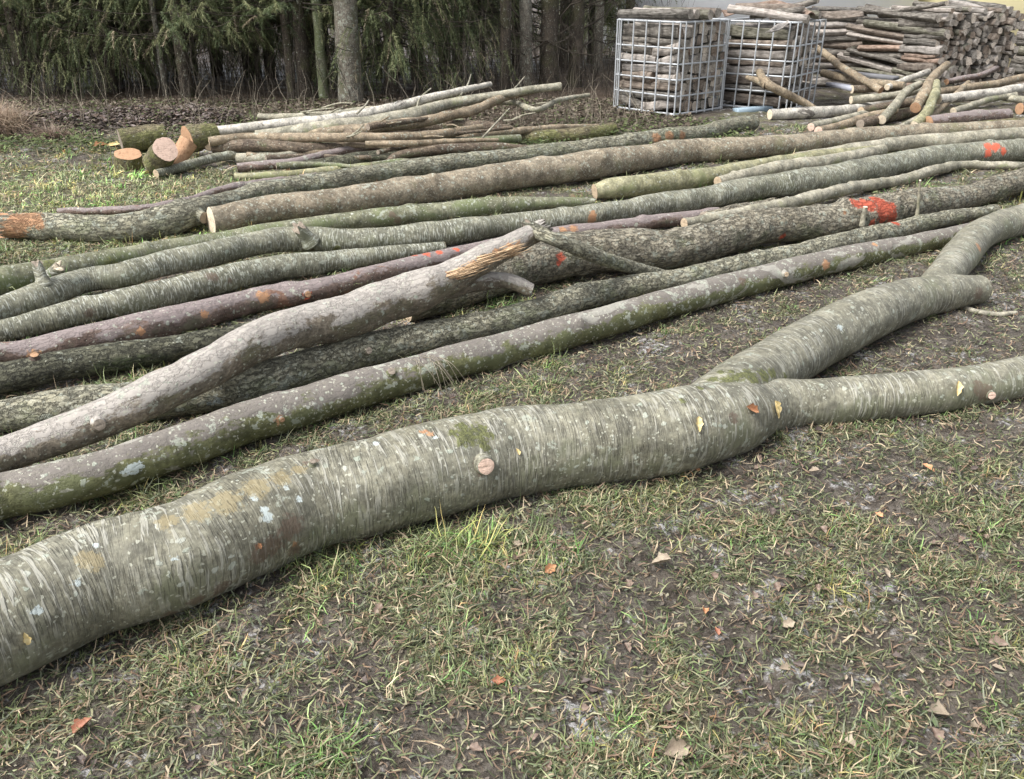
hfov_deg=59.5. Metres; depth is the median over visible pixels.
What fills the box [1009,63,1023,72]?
firewood log
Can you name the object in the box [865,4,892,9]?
split log
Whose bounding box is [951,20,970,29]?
firewood log
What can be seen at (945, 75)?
firewood log
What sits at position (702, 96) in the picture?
firewood log
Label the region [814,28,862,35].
split log
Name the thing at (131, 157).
cut block
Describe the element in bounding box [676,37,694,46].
firewood log
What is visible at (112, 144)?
wood chip
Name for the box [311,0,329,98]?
bare tree
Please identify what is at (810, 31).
firewood log
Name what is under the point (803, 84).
firewood log
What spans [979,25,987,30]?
firewood log
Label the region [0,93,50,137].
dry grass tussock
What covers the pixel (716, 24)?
firewood log
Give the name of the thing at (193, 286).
log
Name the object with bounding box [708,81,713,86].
firewood log
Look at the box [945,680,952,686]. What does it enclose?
fallen leaf
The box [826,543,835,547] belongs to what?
fallen leaf
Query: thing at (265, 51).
spruce tree
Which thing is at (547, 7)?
bare tree
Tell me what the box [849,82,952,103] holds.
pole
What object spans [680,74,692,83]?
firewood log
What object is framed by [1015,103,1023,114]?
pole
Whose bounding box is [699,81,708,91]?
firewood log
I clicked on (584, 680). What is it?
fallen leaf
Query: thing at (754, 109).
plank
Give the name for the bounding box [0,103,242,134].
leaf litter
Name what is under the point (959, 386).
wood chip
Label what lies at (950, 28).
firewood log
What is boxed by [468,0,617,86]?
bare tree
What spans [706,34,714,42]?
firewood log
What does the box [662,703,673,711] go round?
fallen leaf
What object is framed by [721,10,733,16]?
bark slab
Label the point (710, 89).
firewood log
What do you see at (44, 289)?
log
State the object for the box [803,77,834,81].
split log
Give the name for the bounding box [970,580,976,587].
fallen leaf
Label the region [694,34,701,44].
firewood log
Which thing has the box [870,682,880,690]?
fallen leaf
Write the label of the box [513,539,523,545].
fallen leaf
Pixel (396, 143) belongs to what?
pole
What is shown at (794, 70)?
firewood log
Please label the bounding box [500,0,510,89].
bare tree
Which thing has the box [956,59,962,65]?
firewood log
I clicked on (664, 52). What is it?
firewood log
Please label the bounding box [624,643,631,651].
fallen leaf
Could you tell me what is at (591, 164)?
log
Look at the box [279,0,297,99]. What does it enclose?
bare tree
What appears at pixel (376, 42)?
bare tree
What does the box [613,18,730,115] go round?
wire cage
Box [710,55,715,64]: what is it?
firewood log
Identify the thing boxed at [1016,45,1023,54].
firewood log
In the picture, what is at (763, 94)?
firewood log
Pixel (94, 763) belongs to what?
fallen leaf
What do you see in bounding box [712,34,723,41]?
firewood log
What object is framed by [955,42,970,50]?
firewood log
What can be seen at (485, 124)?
pole
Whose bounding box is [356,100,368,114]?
twig
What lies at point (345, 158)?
log
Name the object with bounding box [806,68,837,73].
split log
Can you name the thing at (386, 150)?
pole
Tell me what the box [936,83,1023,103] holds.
pole
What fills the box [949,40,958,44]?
firewood log
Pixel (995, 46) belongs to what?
stacked firewood
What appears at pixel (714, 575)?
fallen leaf
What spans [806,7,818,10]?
firewood log
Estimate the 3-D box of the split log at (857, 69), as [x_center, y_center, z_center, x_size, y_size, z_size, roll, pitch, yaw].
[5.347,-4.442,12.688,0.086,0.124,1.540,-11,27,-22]
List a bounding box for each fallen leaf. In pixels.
[71,717,91,732]
[75,755,85,764]
[90,759,96,767]
[186,760,194,768]
[192,705,200,713]
[206,759,217,766]
[208,676,216,684]
[241,688,247,698]
[359,675,366,682]
[373,604,382,612]
[444,583,457,589]
[469,742,482,750]
[493,675,505,684]
[512,686,517,692]
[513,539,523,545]
[529,733,538,740]
[542,759,551,770]
[545,563,555,572]
[555,679,564,686]
[579,704,589,711]
[581,677,591,682]
[587,682,597,691]
[624,579,633,586]
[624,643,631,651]
[651,552,670,563]
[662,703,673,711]
[664,737,690,758]
[702,743,714,752]
[710,572,718,578]
[715,627,720,634]
[722,755,733,762]
[739,673,746,682]
[746,403,758,412]
[751,591,758,599]
[761,706,769,716]
[765,625,772,632]
[765,683,771,689]
[769,507,775,514]
[773,582,780,591]
[778,661,790,670]
[782,617,794,627]
[792,660,804,666]
[795,574,804,579]
[809,466,818,470]
[820,525,826,532]
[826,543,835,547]
[837,497,845,503]
[843,734,855,747]
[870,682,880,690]
[884,568,890,577]
[892,651,902,658]
[900,738,906,746]
[923,463,933,471]
[927,699,949,715]
[929,539,940,544]
[932,727,944,740]
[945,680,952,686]
[957,534,964,542]
[958,736,965,741]
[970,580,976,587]
[970,720,979,728]
[976,526,983,532]
[988,635,1008,646]
[992,664,1005,670]
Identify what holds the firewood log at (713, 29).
on the firewood log at (708, 38)
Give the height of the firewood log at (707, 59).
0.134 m
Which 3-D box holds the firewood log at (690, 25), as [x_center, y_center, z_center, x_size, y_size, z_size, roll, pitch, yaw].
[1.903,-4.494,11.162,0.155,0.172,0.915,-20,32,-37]
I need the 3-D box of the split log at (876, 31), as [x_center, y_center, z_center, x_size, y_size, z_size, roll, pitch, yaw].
[5.324,-5.005,12.594,0.128,0.208,1.640,-11,27,-23]
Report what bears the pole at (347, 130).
on the pole at (510, 138)
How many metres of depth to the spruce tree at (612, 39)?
18.58 m
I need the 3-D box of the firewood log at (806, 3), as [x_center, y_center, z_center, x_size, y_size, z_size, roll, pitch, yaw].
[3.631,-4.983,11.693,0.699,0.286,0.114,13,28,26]
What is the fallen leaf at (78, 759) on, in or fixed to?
on the ground at (824, 96)
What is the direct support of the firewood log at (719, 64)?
on the firewood log
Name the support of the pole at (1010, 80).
on the pole at (907, 102)
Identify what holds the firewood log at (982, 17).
on the firewood log
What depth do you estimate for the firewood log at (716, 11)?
10.93 m
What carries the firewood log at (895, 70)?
on the firewood log
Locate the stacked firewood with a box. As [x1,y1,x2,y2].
[965,6,1023,87]
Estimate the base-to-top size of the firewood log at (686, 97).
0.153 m
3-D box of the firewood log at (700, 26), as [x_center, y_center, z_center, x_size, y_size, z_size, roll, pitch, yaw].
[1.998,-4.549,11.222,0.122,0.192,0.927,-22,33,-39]
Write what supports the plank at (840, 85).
on the pole at (860, 89)
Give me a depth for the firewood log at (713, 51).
11.23 m
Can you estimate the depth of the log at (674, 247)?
5.51 m
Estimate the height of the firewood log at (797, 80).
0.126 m
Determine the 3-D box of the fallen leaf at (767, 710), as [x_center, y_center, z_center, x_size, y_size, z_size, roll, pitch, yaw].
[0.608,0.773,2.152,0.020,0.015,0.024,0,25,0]
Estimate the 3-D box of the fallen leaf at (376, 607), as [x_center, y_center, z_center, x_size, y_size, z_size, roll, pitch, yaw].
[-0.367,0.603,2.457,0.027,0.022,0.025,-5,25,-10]
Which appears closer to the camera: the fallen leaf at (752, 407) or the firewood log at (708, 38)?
the fallen leaf at (752, 407)
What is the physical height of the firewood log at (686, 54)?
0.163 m
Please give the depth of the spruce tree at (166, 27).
14.42 m
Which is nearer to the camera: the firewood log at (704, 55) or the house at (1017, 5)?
the firewood log at (704, 55)
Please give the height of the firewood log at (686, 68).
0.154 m
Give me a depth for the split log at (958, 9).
11.77 m
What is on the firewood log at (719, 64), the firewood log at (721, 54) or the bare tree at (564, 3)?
the firewood log at (721, 54)
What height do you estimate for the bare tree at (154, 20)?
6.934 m
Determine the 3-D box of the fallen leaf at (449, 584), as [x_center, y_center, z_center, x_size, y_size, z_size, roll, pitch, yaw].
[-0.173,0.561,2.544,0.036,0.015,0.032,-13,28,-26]
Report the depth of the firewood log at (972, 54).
12.15 m
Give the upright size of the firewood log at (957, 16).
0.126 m
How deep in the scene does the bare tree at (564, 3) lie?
16.51 m
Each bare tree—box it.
[35,0,168,95]
[186,25,198,75]
[237,3,250,77]
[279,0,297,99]
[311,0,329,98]
[323,1,402,78]
[333,0,363,103]
[394,0,404,75]
[460,0,581,83]
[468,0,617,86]
[478,0,540,75]
[488,0,561,65]
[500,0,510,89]
[517,0,670,86]
[532,0,570,67]
[592,0,618,71]
[623,0,634,62]
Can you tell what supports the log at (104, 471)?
on the ground at (824, 96)
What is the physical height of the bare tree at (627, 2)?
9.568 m
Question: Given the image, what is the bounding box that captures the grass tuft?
[21,118,84,141]
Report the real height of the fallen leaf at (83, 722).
0.024 m
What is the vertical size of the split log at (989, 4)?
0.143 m
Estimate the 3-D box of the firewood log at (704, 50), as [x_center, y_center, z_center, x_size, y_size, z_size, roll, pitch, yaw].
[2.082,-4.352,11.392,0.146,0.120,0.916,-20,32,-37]
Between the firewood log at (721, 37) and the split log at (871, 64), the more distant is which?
the split log at (871, 64)
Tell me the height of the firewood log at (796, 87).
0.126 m
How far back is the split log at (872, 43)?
13.08 m
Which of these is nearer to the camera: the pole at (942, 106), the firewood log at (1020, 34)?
the pole at (942, 106)
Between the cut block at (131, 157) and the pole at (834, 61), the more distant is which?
the pole at (834, 61)
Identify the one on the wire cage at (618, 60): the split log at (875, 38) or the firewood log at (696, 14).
the firewood log at (696, 14)
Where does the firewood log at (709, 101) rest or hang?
in the wire cage at (618, 60)
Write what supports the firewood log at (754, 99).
in the wire cage at (814, 57)
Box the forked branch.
[745,69,815,106]
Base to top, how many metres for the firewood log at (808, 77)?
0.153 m
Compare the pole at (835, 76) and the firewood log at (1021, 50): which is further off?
the firewood log at (1021, 50)
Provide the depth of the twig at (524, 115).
9.04 m
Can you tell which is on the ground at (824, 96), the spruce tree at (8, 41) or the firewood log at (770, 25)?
the spruce tree at (8, 41)
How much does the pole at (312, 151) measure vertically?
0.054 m
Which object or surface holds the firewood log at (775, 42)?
on the firewood log at (762, 54)
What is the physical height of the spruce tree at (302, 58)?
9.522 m
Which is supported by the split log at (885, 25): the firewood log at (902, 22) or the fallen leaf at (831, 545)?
the firewood log at (902, 22)
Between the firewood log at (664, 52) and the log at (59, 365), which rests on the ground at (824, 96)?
the log at (59, 365)
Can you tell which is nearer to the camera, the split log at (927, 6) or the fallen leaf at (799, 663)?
the fallen leaf at (799, 663)
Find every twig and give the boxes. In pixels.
[300,107,333,112]
[305,112,325,113]
[321,102,352,108]
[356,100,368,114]
[416,88,431,105]
[423,135,443,137]
[481,108,509,137]
[503,117,520,121]
[513,112,534,118]
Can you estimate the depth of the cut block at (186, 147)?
7.97 m
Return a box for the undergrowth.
[0,0,722,106]
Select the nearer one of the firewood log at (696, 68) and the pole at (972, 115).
the pole at (972, 115)
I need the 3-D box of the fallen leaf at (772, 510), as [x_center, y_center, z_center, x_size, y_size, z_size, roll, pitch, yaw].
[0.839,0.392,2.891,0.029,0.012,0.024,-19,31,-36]
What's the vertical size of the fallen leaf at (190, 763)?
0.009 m
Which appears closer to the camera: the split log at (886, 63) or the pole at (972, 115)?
the pole at (972, 115)
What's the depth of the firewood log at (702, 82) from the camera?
11.28 m
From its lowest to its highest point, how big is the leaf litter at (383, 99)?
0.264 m
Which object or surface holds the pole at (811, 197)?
on the ground at (824, 96)
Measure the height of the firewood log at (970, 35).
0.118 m
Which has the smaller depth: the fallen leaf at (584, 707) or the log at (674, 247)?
the fallen leaf at (584, 707)
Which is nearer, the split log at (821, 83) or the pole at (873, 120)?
the pole at (873, 120)
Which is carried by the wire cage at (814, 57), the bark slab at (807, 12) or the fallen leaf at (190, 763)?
the bark slab at (807, 12)
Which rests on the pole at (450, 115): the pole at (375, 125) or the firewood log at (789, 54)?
the pole at (375, 125)
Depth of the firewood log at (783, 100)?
11.57 m
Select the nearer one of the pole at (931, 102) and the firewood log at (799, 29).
the pole at (931, 102)
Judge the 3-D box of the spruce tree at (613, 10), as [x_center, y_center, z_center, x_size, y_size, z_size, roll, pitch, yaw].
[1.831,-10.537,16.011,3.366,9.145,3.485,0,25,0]
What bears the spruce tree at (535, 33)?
on the ground at (824, 96)
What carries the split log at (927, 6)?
on the split log at (934, 18)
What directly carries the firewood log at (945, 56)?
on the firewood log at (936, 57)
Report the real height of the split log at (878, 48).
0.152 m
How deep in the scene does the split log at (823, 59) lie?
13.60 m
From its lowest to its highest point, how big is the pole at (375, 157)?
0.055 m
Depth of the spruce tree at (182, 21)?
12.28 m
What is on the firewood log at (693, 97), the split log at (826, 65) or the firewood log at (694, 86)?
the firewood log at (694, 86)
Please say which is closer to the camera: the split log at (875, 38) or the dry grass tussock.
the dry grass tussock
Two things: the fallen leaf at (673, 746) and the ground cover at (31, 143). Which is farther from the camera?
the ground cover at (31, 143)
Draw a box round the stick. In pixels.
[960,306,1017,316]
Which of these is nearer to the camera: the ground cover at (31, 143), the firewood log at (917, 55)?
the ground cover at (31, 143)
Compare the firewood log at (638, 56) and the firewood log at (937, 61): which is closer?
the firewood log at (638, 56)
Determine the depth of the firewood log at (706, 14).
10.78 m
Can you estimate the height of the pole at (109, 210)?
0.110 m
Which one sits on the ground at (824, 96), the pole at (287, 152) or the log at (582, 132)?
the log at (582, 132)
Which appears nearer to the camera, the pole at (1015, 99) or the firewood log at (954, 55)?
the pole at (1015, 99)
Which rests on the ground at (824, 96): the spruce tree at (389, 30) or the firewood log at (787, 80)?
the spruce tree at (389, 30)
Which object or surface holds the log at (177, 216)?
on the ground at (824, 96)
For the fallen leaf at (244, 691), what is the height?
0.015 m
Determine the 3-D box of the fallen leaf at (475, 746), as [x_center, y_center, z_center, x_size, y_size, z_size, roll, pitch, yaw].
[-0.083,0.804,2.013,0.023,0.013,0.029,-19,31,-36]
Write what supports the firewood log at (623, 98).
in the wire cage at (618, 60)
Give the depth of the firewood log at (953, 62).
12.07 m
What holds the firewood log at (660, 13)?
on the wire cage at (618, 60)
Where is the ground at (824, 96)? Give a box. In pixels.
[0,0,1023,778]
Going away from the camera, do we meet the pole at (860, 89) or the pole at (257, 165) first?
the pole at (257, 165)
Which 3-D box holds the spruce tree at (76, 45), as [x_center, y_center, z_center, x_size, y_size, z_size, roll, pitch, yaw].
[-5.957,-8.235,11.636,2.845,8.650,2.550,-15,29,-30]
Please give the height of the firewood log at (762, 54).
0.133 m
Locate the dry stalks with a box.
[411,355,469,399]
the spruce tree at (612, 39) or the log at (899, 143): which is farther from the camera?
the spruce tree at (612, 39)
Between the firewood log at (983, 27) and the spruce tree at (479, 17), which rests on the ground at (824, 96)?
the spruce tree at (479, 17)
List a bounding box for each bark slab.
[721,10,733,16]
[757,0,814,15]
[765,20,788,32]
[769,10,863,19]
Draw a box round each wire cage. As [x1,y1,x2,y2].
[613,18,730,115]
[714,17,826,108]
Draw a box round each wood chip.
[23,633,31,644]
[93,141,107,147]
[108,141,118,145]
[696,416,703,431]
[775,401,781,417]
[956,381,963,395]
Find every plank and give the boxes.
[733,106,772,111]
[825,82,851,90]
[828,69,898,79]
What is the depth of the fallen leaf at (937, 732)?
2.07 m
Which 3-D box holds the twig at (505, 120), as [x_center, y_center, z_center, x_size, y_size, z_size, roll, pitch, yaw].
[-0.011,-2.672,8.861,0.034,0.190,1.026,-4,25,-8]
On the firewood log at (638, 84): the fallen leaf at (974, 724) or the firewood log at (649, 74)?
the firewood log at (649, 74)
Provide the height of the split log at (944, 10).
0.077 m
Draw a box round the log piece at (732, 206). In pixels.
[700,197,775,214]
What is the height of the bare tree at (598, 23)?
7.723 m
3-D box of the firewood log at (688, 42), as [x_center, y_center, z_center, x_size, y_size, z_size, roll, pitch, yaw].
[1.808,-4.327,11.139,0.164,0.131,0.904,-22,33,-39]
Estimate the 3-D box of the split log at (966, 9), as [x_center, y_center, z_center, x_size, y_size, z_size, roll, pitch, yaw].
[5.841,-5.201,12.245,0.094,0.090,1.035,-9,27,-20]
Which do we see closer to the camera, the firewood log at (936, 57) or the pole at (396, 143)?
the pole at (396, 143)
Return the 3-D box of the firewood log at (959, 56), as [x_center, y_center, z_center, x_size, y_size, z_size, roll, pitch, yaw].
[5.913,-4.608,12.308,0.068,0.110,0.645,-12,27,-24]
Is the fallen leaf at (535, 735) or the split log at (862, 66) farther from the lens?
the split log at (862, 66)
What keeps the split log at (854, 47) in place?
on the split log
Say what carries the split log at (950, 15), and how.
on the split log at (859, 20)
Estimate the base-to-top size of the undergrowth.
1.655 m
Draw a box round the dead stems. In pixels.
[0,62,650,131]
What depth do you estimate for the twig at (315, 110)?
9.44 m
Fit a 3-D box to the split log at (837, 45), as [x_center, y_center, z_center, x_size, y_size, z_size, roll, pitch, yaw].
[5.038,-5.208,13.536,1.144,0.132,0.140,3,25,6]
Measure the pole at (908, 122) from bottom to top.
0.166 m
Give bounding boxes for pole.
[56,172,316,214]
[153,151,269,177]
[208,124,482,146]
[210,139,364,153]
[217,81,492,134]
[234,162,370,180]
[235,152,277,162]
[236,146,380,172]
[246,152,256,156]
[255,82,561,132]
[257,105,378,119]
[265,153,387,159]
[268,151,299,154]
[276,161,365,168]
[302,150,322,153]
[309,93,534,132]
[323,134,521,142]
[340,142,421,149]
[344,129,392,132]
[365,138,498,146]
[366,116,428,129]
[371,153,450,160]
[371,158,407,164]
[376,147,408,154]
[381,120,513,132]
[386,142,527,159]
[418,126,512,134]
[456,124,598,136]
[477,93,589,112]
[681,160,1023,226]
[767,95,915,119]
[807,110,867,130]
[814,45,883,92]
[814,109,898,131]
[820,69,904,88]
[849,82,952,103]
[850,85,906,92]
[856,108,920,126]
[857,98,974,111]
[878,81,922,123]
[884,69,931,89]
[899,113,932,124]
[910,61,950,112]
[911,79,940,124]
[926,108,1012,122]
[932,80,970,114]
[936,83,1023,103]
[940,73,1023,93]
[944,65,999,84]
[950,92,1017,112]
[984,118,1023,120]
[1001,95,1023,102]
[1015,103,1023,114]
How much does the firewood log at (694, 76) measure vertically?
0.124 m
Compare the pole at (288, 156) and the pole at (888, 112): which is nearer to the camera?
the pole at (288, 156)
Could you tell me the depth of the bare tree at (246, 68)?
15.04 m
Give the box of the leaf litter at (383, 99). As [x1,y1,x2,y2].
[0,95,719,146]
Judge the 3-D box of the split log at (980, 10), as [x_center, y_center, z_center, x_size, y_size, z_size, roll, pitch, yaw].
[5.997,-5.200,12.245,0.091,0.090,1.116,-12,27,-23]
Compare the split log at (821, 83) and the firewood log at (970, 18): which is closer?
the firewood log at (970, 18)
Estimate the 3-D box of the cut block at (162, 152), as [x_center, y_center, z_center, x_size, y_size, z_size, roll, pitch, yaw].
[-3.050,-2.019,7.760,0.354,0.330,0.226,22,33,39]
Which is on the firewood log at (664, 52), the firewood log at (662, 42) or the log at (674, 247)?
the firewood log at (662, 42)
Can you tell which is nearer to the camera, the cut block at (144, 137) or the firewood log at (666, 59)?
the cut block at (144, 137)
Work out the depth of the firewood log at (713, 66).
11.29 m
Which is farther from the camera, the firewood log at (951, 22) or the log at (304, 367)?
the firewood log at (951, 22)
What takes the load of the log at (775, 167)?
on the ground at (824, 96)
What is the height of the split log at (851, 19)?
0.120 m
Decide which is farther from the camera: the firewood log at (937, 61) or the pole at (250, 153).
the firewood log at (937, 61)
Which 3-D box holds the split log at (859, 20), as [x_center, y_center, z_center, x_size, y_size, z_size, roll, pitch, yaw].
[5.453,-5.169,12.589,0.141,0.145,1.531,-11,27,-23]
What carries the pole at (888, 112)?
on the ground at (824, 96)
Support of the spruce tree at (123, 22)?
on the ground at (824, 96)
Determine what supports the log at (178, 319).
on the ground at (824, 96)
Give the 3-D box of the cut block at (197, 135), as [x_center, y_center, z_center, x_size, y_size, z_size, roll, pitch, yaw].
[-2.960,-2.401,8.537,0.301,0.265,0.262,-20,31,-36]
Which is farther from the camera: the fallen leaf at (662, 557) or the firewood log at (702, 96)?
the firewood log at (702, 96)
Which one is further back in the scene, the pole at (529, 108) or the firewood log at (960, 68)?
the firewood log at (960, 68)
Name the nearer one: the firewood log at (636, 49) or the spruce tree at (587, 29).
the firewood log at (636, 49)
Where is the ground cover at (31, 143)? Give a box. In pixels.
[0,102,756,152]
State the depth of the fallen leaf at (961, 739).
2.07 m
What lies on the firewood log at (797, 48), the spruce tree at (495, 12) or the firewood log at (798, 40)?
the firewood log at (798, 40)
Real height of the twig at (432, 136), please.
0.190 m
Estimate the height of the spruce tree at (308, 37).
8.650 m
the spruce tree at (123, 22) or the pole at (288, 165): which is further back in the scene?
the spruce tree at (123, 22)
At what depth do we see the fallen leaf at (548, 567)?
2.60 m
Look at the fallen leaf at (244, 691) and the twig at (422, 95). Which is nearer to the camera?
the fallen leaf at (244, 691)
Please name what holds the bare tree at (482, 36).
on the ground at (824, 96)
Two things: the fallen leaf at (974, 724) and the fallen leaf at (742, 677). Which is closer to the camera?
the fallen leaf at (974, 724)
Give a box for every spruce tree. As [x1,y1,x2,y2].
[0,0,43,45]
[0,0,117,95]
[0,0,163,93]
[1,0,210,98]
[3,0,198,84]
[37,0,311,97]
[74,0,206,79]
[87,0,254,76]
[128,0,293,77]
[164,0,403,98]
[181,0,266,76]
[187,0,333,77]
[217,0,427,83]
[236,0,378,78]
[272,0,517,97]
[358,0,489,79]
[361,0,534,79]
[403,0,540,69]
[450,0,610,66]
[535,0,676,62]
[537,1,614,47]
[583,0,622,58]
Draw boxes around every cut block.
[113,148,144,170]
[117,124,167,151]
[142,137,177,173]
[172,135,196,164]
[181,123,219,152]
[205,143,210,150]
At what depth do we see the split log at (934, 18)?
12.24 m
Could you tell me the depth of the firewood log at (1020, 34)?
13.71 m
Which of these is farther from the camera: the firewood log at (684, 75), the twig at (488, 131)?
the firewood log at (684, 75)
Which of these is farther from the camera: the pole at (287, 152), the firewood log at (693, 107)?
the firewood log at (693, 107)
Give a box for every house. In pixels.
[603,0,917,63]
[918,0,1023,66]
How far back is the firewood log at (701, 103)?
11.40 m
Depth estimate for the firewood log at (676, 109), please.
11.20 m
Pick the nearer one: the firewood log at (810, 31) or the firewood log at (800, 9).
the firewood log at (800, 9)
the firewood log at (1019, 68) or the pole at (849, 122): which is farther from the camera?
the firewood log at (1019, 68)
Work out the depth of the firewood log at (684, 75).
10.96 m
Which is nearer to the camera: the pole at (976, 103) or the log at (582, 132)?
the log at (582, 132)
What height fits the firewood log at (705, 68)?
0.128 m
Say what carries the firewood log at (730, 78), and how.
on the firewood log at (741, 86)
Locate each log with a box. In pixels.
[0,115,759,242]
[0,138,1023,319]
[0,195,596,295]
[0,203,1023,686]
[0,204,1000,431]
[0,207,718,361]
[0,219,663,472]
[0,223,968,520]
[0,242,446,341]
[0,321,250,392]
[207,120,1023,232]
[286,148,399,170]
[404,167,1023,321]
[520,122,617,143]
[592,145,875,198]
[617,9,693,18]
[619,79,680,90]
[619,88,678,102]
[619,92,643,108]
[621,52,660,63]
[622,36,683,46]
[622,41,652,53]
[622,62,679,73]
[622,70,655,82]
[623,23,683,37]
[627,52,688,66]
[633,7,699,18]
[633,62,689,72]
[635,22,697,37]
[637,98,683,110]
[638,36,690,46]
[640,100,679,110]
[643,5,713,19]
[644,19,704,33]
[652,43,682,56]
[655,71,686,78]
[656,53,681,66]
[657,73,680,83]
[667,49,688,59]
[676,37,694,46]
[677,90,684,101]
[679,7,720,17]
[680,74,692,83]
[682,27,692,37]
[682,100,691,111]
[683,91,691,100]
[685,19,718,32]
[687,73,706,76]
[688,55,696,65]
[690,100,695,110]
[691,74,697,82]
[691,81,697,90]
[691,89,698,99]
[692,64,698,73]
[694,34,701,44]
[694,44,707,52]
[694,53,699,61]
[696,63,703,73]
[696,99,706,108]
[699,79,704,90]
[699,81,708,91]
[701,53,706,61]
[701,89,708,98]
[701,97,714,106]
[703,35,707,42]
[703,54,711,63]
[704,22,707,34]
[704,64,711,73]
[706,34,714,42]
[707,25,715,34]
[708,43,716,55]
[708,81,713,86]
[708,87,712,96]
[709,84,719,95]
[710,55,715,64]
[710,64,715,71]
[710,71,714,80]
[711,41,722,51]
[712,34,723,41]
[714,144,887,183]
[715,59,722,67]
[716,21,725,34]
[716,77,719,84]
[718,51,724,58]
[723,90,780,106]
[724,83,776,94]
[725,74,785,85]
[725,95,785,103]
[726,24,794,39]
[726,64,793,74]
[727,4,809,23]
[727,56,783,67]
[728,39,794,48]
[728,48,786,59]
[731,36,794,49]
[735,3,802,9]
[735,23,795,36]
[735,64,795,74]
[741,87,787,95]
[742,48,796,59]
[750,6,804,18]
[762,0,818,18]
[782,84,801,93]
[785,75,794,82]
[788,24,803,35]
[790,76,801,84]
[792,127,1023,153]
[794,36,803,44]
[796,46,801,56]
[797,65,805,76]
[798,9,821,19]
[801,46,807,56]
[801,82,808,89]
[802,70,811,81]
[803,28,807,38]
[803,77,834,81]
[804,91,808,99]
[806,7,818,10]
[806,26,814,36]
[806,61,861,67]
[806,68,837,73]
[806,80,842,86]
[807,53,812,63]
[808,36,857,42]
[810,21,859,28]
[811,49,845,56]
[812,6,856,10]
[812,41,863,48]
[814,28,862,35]
[815,57,853,62]
[821,14,867,21]
[837,52,906,75]
[843,50,903,58]
[845,23,938,41]
[846,32,902,44]
[846,48,909,63]
[850,46,904,52]
[850,67,924,82]
[856,6,942,22]
[856,18,898,23]
[857,45,899,50]
[860,17,949,25]
[860,65,944,79]
[862,41,897,44]
[863,19,949,36]
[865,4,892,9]
[871,59,896,66]
[877,13,952,18]
[878,1,948,15]
[891,5,954,12]
[891,67,929,78]
[896,63,936,70]
[898,18,943,26]
[898,44,943,54]
[899,56,943,64]
[901,27,944,33]
[901,55,942,64]
[903,38,939,46]
[904,34,950,39]
[904,52,939,57]
[912,1,987,9]
[912,5,971,11]
[916,4,987,13]
[941,27,952,34]
[941,70,949,78]
[942,53,949,58]
[944,19,954,26]
[947,59,956,65]
[947,65,955,72]
[948,0,982,6]
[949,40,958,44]
[949,44,957,53]
[950,51,957,57]
[951,7,962,11]
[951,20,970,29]
[952,11,962,20]
[952,29,962,35]
[953,71,960,76]
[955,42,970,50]
[955,53,963,59]
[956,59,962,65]
[957,65,964,71]
[961,29,967,36]
[962,0,1006,11]
[962,5,1004,12]
[962,56,971,64]
[964,13,975,23]
[964,38,972,44]
[965,50,976,59]
[966,32,974,37]
[971,21,979,26]
[971,27,981,34]
[971,38,977,45]
[971,49,981,59]
[974,59,981,64]
[975,14,987,20]
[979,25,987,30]
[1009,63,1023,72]
[1010,55,1023,63]
[1015,39,1023,45]
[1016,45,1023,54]
[1017,31,1023,39]
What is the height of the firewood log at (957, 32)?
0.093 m
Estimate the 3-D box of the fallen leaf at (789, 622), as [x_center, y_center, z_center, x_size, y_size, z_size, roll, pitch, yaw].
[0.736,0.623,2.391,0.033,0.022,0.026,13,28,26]
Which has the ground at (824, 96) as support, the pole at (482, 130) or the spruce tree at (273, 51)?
the spruce tree at (273, 51)
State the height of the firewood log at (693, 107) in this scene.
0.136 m
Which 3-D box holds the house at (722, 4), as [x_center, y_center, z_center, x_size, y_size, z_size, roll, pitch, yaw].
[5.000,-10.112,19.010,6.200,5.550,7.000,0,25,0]
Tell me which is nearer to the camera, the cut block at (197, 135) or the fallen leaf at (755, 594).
the fallen leaf at (755, 594)
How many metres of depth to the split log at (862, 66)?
13.15 m
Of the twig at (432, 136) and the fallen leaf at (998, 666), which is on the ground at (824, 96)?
the fallen leaf at (998, 666)
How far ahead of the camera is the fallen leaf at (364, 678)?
2.24 m
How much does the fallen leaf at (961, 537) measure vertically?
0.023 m
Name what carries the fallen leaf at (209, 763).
on the ground at (824, 96)
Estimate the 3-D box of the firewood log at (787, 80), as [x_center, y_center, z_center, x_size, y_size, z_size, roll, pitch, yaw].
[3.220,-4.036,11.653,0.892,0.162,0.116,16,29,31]
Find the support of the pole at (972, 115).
on the ground at (824, 96)
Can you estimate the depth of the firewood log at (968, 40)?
12.07 m
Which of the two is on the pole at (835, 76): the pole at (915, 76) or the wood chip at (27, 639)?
the pole at (915, 76)
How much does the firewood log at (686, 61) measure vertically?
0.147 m
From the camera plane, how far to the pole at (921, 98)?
10.67 m
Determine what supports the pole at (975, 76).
on the pole at (867, 98)
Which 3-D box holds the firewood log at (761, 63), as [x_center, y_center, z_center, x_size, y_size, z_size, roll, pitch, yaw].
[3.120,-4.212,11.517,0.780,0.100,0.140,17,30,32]
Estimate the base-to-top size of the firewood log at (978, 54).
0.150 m
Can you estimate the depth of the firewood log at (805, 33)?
11.44 m
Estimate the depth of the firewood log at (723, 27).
11.19 m
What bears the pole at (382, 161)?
on the pole at (449, 148)

